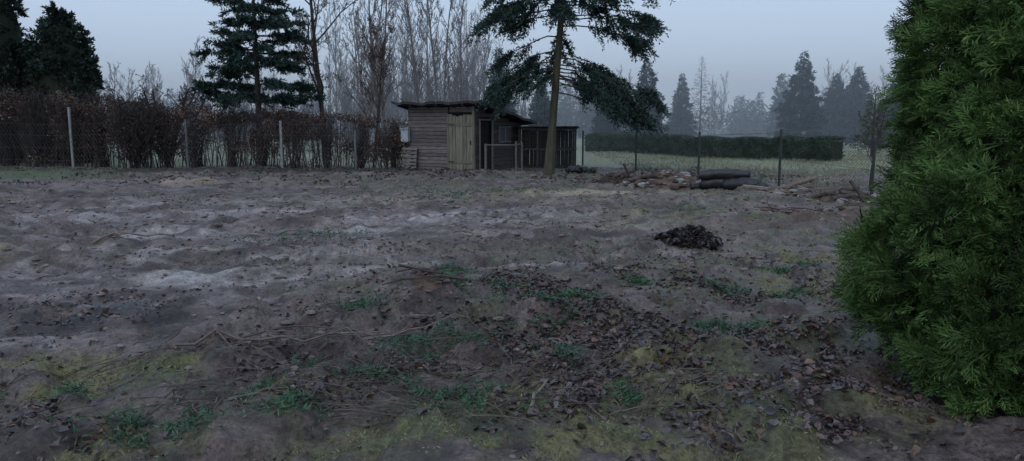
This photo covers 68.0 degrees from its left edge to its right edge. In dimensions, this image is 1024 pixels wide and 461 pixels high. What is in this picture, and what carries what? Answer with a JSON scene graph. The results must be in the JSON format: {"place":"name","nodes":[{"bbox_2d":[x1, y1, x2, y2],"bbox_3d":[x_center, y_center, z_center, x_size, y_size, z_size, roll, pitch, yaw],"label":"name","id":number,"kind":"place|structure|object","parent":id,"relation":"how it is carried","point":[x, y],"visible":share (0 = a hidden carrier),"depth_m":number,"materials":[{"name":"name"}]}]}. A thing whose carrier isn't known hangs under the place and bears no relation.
{"place":"outdoors","nodes":[
{"label":"outdoors","id":0,"kind":"place"},
{"bbox_2d":[14,0,948,124],"label":"sky","id":1,"kind":"structure","parent":0,"point":[755,41],"materials":[{"name":"grey"}]},
{"bbox_2d":[0,125,1023,460],"bbox_3d":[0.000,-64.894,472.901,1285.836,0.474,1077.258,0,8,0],"label":"ground","id":2,"kind":"structure","parent":0,"point":[260,437],"depth_m":6.59,"materials":[{"name":"soil"}]},
{"bbox_2d":[0,0,38,162],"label":"arborvitae","id":3,"kind":"object","parent":2,"relation":"on","point":[11,45],"visible":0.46,"depth_m":30.85,"materials":[{"name":"green plant"}]},
{"bbox_2d":[17,0,108,163],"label":"arborvitae","id":4,"kind":"object","parent":2,"relation":"on","point":[60,51],"visible":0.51,"depth_m":31.09,"materials":[{"name":"green plant"}]},
{"bbox_2d":[76,93,180,168],"bbox_3d":[-13.402,-3.482,26.745,3.152,2.861,2.668,-6,10,-34],"label":"dark shrub","id":5,"kind":"object","parent":2,"relation":"on","point":[133,139],"visible":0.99,"depth_m":26.51,"materials":[{"name":"brown plant"}]},
{"bbox_2d":[93,74,218,159],"bbox_3d":[-15.130,-4.696,32.537,5.371,3.816,4.119,0,8,0],"label":"apple tree","id":6,"kind":"object","parent":2,"relation":"on","point":[182,100],"visible":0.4,"depth_m":32.12,"materials":[{"name":"brown plant"}]},
{"bbox_2d":[0,107,407,168],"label":"concrete post fence","id":7,"kind":"object","parent":2,"relation":"on","point":[186,141],"visible":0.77,"depth_m":26.98,"materials":[{"name":"metal"}]},
{"bbox_2d":[0,76,408,168],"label":"beech hedge","id":8,"kind":"object","parent":2,"relation":"on","point":[20,113],"visible":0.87,"depth_m":27.48,"materials":[{"name":"brown plant"}]},
{"bbox_2d":[187,0,329,159],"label":"pine tree","id":9,"kind":"object","parent":2,"relation":"on","point":[236,66],"visible":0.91,"depth_m":28.88,"materials":[{"name":"green plant"}]},
{"bbox_2d":[288,0,357,163],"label":"bare tree","id":10,"kind":"object","parent":2,"relation":"on","point":[315,52],"visible":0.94,"depth_m":29.90,"materials":[{"name":"brown plant"}]},
{"bbox_2d":[339,7,368,128],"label":"birch tree","id":11,"kind":"object","parent":2,"relation":"on","point":[358,99],"visible":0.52,"depth_m":54.51,"materials":[{"name":"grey plant"}]},
{"bbox_2d":[332,0,378,126],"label":"birch tree","id":12,"kind":"object","parent":2,"relation":"on","point":[359,67],"visible":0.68,"depth_m":49.21,"materials":[{"name":"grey plant"}]},
{"bbox_2d":[332,15,396,160],"bbox_3d":[-6.284,-6.185,33.243,1.885,6.466,2.473,5,10,33],"label":"young beech tree","id":13,"kind":"object","parent":2,"relation":"on","point":[382,53],"visible":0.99,"depth_m":33.32,"materials":[{"name":"brown plant"}]},
{"bbox_2d":[339,0,406,156],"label":"birch tree","id":14,"kind":"object","parent":2,"relation":"on","point":[371,44],"visible":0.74,"depth_m":37.22,"materials":[{"name":"brown plant"}]},
{"bbox_2d":[347,0,399,148],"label":"birch tree","id":15,"kind":"object","parent":2,"relation":"on","point":[372,103],"visible":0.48,"depth_m":43.42,"materials":[{"name":"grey plant"}]},
{"bbox_2d":[369,0,408,149],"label":"birch tree","id":16,"kind":"object","parent":2,"relation":"on","point":[380,38],"visible":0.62,"depth_m":40.83,"materials":[{"name":"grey plant"}]},
{"bbox_2d":[394,0,438,101],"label":"birch tree","id":17,"kind":"object","parent":2,"relation":"on","point":[412,92],"visible":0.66,"depth_m":58.26,"materials":[{"name":"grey plant"}]},
{"bbox_2d":[386,0,452,109],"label":"birch tree","id":18,"kind":"object","parent":2,"relation":"on","point":[414,62],"visible":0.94,"depth_m":45.23,"materials":[{"name":"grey plant"}]},
{"bbox_2d":[382,264,465,291],"bbox_3d":[-0.775,0.432,6.630,0.738,0.360,0.373,-1,8,-4],"label":"soil clump","id":19,"kind":"object","parent":2,"relation":"on","point":[427,281],"visible":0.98,"depth_m":6.60,"materials":[{"name":"brown soil"}]},
{"bbox_2d":[398,0,451,100],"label":"birch tree","id":20,"kind":"object","parent":2,"relation":"on","point":[426,50],"visible":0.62,"depth_m":54.80,"materials":[{"name":"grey plant"}]},
{"bbox_2d":[396,0,454,101],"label":"birch tree","id":21,"kind":"object","parent":2,"relation":"on","point":[435,68],"visible":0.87,"depth_m":48.54,"materials":[{"name":"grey plant"}]},
{"bbox_2d":[408,0,469,101],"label":"birch tree","id":22,"kind":"object","parent":2,"relation":"on","point":[446,61],"visible":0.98,"depth_m":45.21,"materials":[{"name":"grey plant"}]},
{"bbox_2d":[441,0,479,100],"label":"birch tree","id":23,"kind":"object","parent":2,"relation":"on","point":[460,54],"visible":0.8,"depth_m":50.36,"materials":[{"name":"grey plant"}]},
{"bbox_2d":[391,100,536,170],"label":"wooden shed","id":24,"kind":"structure","parent":2,"relation":"on","point":[455,135],"depth_m":26.08,"materials":[{"name":"wood"}]},
{"bbox_2d":[447,106,475,169],"bbox_3d":[-1.714,-3.070,25.578,1.090,2.200,0.090,4,9,29],"label":"door","id":25,"kind":"structure","parent":24,"relation":"in","point":[459,149],"depth_m":25.56,"materials":[{"name":"beige wood"}]},
{"bbox_2d":[479,119,510,169],"bbox_3d":[-0.575,-3.000,26.521,0.050,1.780,2.180,4,9,29],"label":"window frame","id":26,"kind":"structure","parent":24,"relation":"in","point":[492,128],"depth_m":26.29,"materials":[{"name":"grey wood"}]},
{"bbox_2d":[500,127,509,140],"bbox_3d":[-0.274,-3.429,27.055,0.012,0.500,0.740,4,9,29],"label":"window pane","id":27,"kind":"structure","parent":24,"relation":"in","point":[501,129],"depth_m":27.15,"materials":[{"name":"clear glass"}]},
{"bbox_2d":[457,23,499,100],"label":"birch tree","id":28,"kind":"object","parent":2,"relation":"on","point":[485,76],"visible":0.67,"depth_m":53.88,"materials":[{"name":"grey plant"}]},
{"bbox_2d":[0,174,961,441],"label":"mud clods","id":29,"kind":"object","parent":2,"relation":"on","point":[324,328],"visible":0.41,"depth_m":9.98,"materials":[{"name":"brown soil"}]},
{"bbox_2d":[96,0,891,142],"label":"distant forest","id":30,"kind":"object","parent":2,"relation":"on","point":[742,123],"visible":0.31,"depth_m":74.54,"materials":[{"name":"grey plant"}]},
{"bbox_2d":[0,166,999,460],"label":"grass tufts","id":31,"kind":"object","parent":2,"relation":"on","point":[472,402],"visible":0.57,"depth_m":4.77,"materials":[{"name":"green plant"}]},
{"bbox_2d":[483,48,517,112],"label":"birch tree","id":32,"kind":"object","parent":2,"relation":"on","point":[511,106],"visible":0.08,"depth_m":46.89,"materials":[{"name":"grey plant"}]},
{"bbox_2d":[484,141,522,170],"bbox_3d":[0.006,-2.475,25.616,0.866,1.091,1.803,8,11,46],"label":"wire pen","id":33,"kind":"object","parent":2,"relation":"on","point":[486,154],"visible":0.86,"depth_m":25.25,"materials":[{"name":"metal"}]},
{"bbox_2d":[0,165,1023,460],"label":"fallen leaves","id":34,"kind":"object","parent":2,"relation":"on","point":[696,421],"depth_m":4.90,"materials":[{"name":"brown plant"}]},
{"bbox_2d":[528,76,550,125],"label":"spruce tree","id":35,"kind":"object","parent":2,"relation":"on","point":[540,109],"visible":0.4,"depth_m":49.01,"materials":[{"name":"green plant"}]},
{"bbox_2d":[515,126,578,168],"bbox_3d":[1.322,-3.063,28.043,2.338,1.581,1.504,1,8,7],"label":"animal run","id":36,"kind":"object","parent":2,"relation":"on","point":[534,140],"visible":0.69,"depth_m":27.61,"materials":[{"name":"wood"}]},
{"bbox_2d":[466,0,675,174],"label":"spruce tree","id":37,"kind":"object","parent":2,"relation":"on","point":[616,102],"visible":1,"depth_m":22.22,"materials":[{"name":"green plant"}]},
{"bbox_2d":[565,165,595,173],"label":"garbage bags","id":38,"kind":"object","parent":2,"relation":"on","point":[578,169],"visible":0.98,"depth_m":23.85,"materials":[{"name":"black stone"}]},
{"bbox_2d":[589,85,625,133],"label":"spruce tree","id":39,"kind":"object","parent":2,"relation":"on","point":[603,125],"visible":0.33,"depth_m":56.91,"materials":[{"name":"green plant"}]},
{"bbox_2d":[589,168,643,184],"bbox_3d":[2.833,-1.294,19.867,1.824,0.620,1.330,0,8,0],"label":"brush heap","id":40,"kind":"object","parent":2,"relation":"on","point":[615,178],"visible":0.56,"depth_m":19.76,"materials":[{"name":"brown wood"}]},
{"bbox_2d":[620,61,670,135],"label":"spruce tree","id":41,"kind":"object","parent":2,"relation":"on","point":[643,77],"visible":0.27,"depth_m":53.80,"materials":[{"name":"green plant"}]},
{"bbox_2d":[617,163,700,189],"bbox_3d":[4.073,-1.253,19.354,2.835,0.915,1.612,0,8,0],"label":"rubble heap","id":42,"kind":"object","parent":2,"relation":"on","point":[672,180],"visible":0.85,"depth_m":18.94,"materials":[{"name":"stone"}]},
{"bbox_2d":[666,73,698,136],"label":"spruce tree","id":43,"kind":"object","parent":2,"relation":"on","point":[680,114],"visible":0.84,"depth_m":70.66,"materials":[{"name":"green plant"}]},
{"bbox_2d":[645,221,723,250],"bbox_3d":[2.241,0.119,9.870,0.932,0.469,0.862,-6,10,-35],"label":"leaf pile","id":44,"kind":"object","parent":2,"relation":"on","point":[688,236],"visible":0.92,"depth_m":9.67,"materials":[{"name":"brown plant"}]},
{"bbox_2d":[688,58,716,134],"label":"larch tree","id":45,"kind":"object","parent":2,"relation":"on","point":[699,114],"visible":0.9,"depth_m":73.83,"materials":[{"name":"grey plant"}]},
{"bbox_2d":[584,133,846,161],"bbox_3d":[9.096,-4.219,37.925,1.245,1.269,15.799,-6,10,-35],"label":"thuja hedge","id":46,"kind":"object","parent":2,"relation":"on","point":[815,155],"visible":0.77,"depth_m":35.69,"materials":[{"name":"green plant"}]},
{"bbox_2d":[690,168,768,189],"bbox_3d":[5.204,-1.214,18.167,1.877,0.551,0.643,4,9,28],"label":"dark log stack","id":47,"kind":"object","parent":2,"relation":"on","point":[730,179],"visible":0.88,"depth_m":18.07,"materials":[{"name":"black wood"}]},
{"bbox_2d":[582,129,907,194],"bbox_3d":[6.369,-1.732,19.355,0.379,1.732,18.836,-3,9,-23],"label":"chain link fence","id":48,"kind":"object","parent":2,"relation":"on","point":[873,155],"visible":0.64,"depth_m":19.71,"materials":[{"name":"metal"}]},
{"bbox_2d":[742,175,826,196],"bbox_3d":[6.114,-0.913,16.923,1.871,0.642,0.872,0,8,0],"label":"log pile","id":49,"kind":"object","parent":2,"relation":"on","point":[784,190],"visible":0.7,"depth_m":16.88,"materials":[{"name":"wood"}]},
{"bbox_2d":[772,50,828,137],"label":"spruce tree","id":50,"kind":"object","parent":2,"relation":"on","point":[809,108],"visible":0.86,"depth_m":58.54,"materials":[{"name":"green plant"}]},
{"bbox_2d":[745,202,858,216],"bbox_3d":[5.258,-0.343,13.047,2.560,0.328,0.959,0,8,0],"label":"brush heap","id":51,"kind":"object","parent":2,"relation":"on","point":[841,211],"visible":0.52,"depth_m":13.06,"materials":[{"name":"brown wood"}]},
{"bbox_2d":[791,178,868,200],"bbox_3d":[6.992,-0.818,16.331,1.874,0.555,1.201,-2,8,-15],"label":"log heap","id":52,"kind":"object","parent":2,"relation":"on","point":[824,194],"visible":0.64,"depth_m":16.23,"materials":[{"name":"wood"}]},
{"bbox_2d":[816,72,853,142],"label":"spruce tree","id":53,"kind":"object","parent":2,"relation":"on","point":[834,96],"visible":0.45,"depth_m":66.64,"materials":[{"name":"green plant"}]},
{"bbox_2d":[825,66,877,142],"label":"spruce tree","id":54,"kind":"object","parent":2,"relation":"on","point":[858,95],"visible":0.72,"depth_m":64.69,"materials":[{"name":"green plant"}]},
{"bbox_2d":[830,179,887,204],"bbox_3d":[7.580,-0.706,15.551,2.240,0.800,1.012,0,8,0],"label":"rubble heap","id":55,"kind":"object","parent":2,"relation":"on","point":[842,199],"visible":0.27,"depth_m":15.53,"materials":[{"name":"stone"}]},
{"bbox_2d":[853,89,886,190],"bbox_3d":[8.629,-2.136,18.287,0.650,2.572,1.297,5,9,31],"label":"bare shrub","id":56,"kind":"object","parent":2,"relation":"on","point":[879,134],"visible":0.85,"depth_m":18.05,"materials":[{"name":"brown plant"}]},
{"bbox_2d":[846,84,894,156],"bbox_3d":[17.019,-5.061,35.696,2.087,3.607,2.031,0,8,0],"label":"larch sapling","id":57,"kind":"object","parent":2,"relation":"on","point":[873,130],"visible":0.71,"depth_m":35.56,"materials":[{"name":"brown plant"}]},
{"bbox_2d":[864,82,904,147],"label":"spruce tree","id":58,"kind":"object","parent":2,"relation":"on","point":[889,117],"visible":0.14,"depth_m":51.05,"materials":[{"name":"green plant"}]},
{"bbox_2d":[828,0,1023,421],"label":"arborvitae","id":59,"kind":"object","parent":2,"relation":"on","point":[950,302],"visible":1,"depth_m":4.09,"materials":[{"name":"green plant"}]},
{"bbox_2d":[587,150,905,186],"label":"meadow grass","id":60,"kind":"structure","parent":0,"point":[770,171],"depth_m":29.44,"materials":[{"name":"green plant"}]}
]}

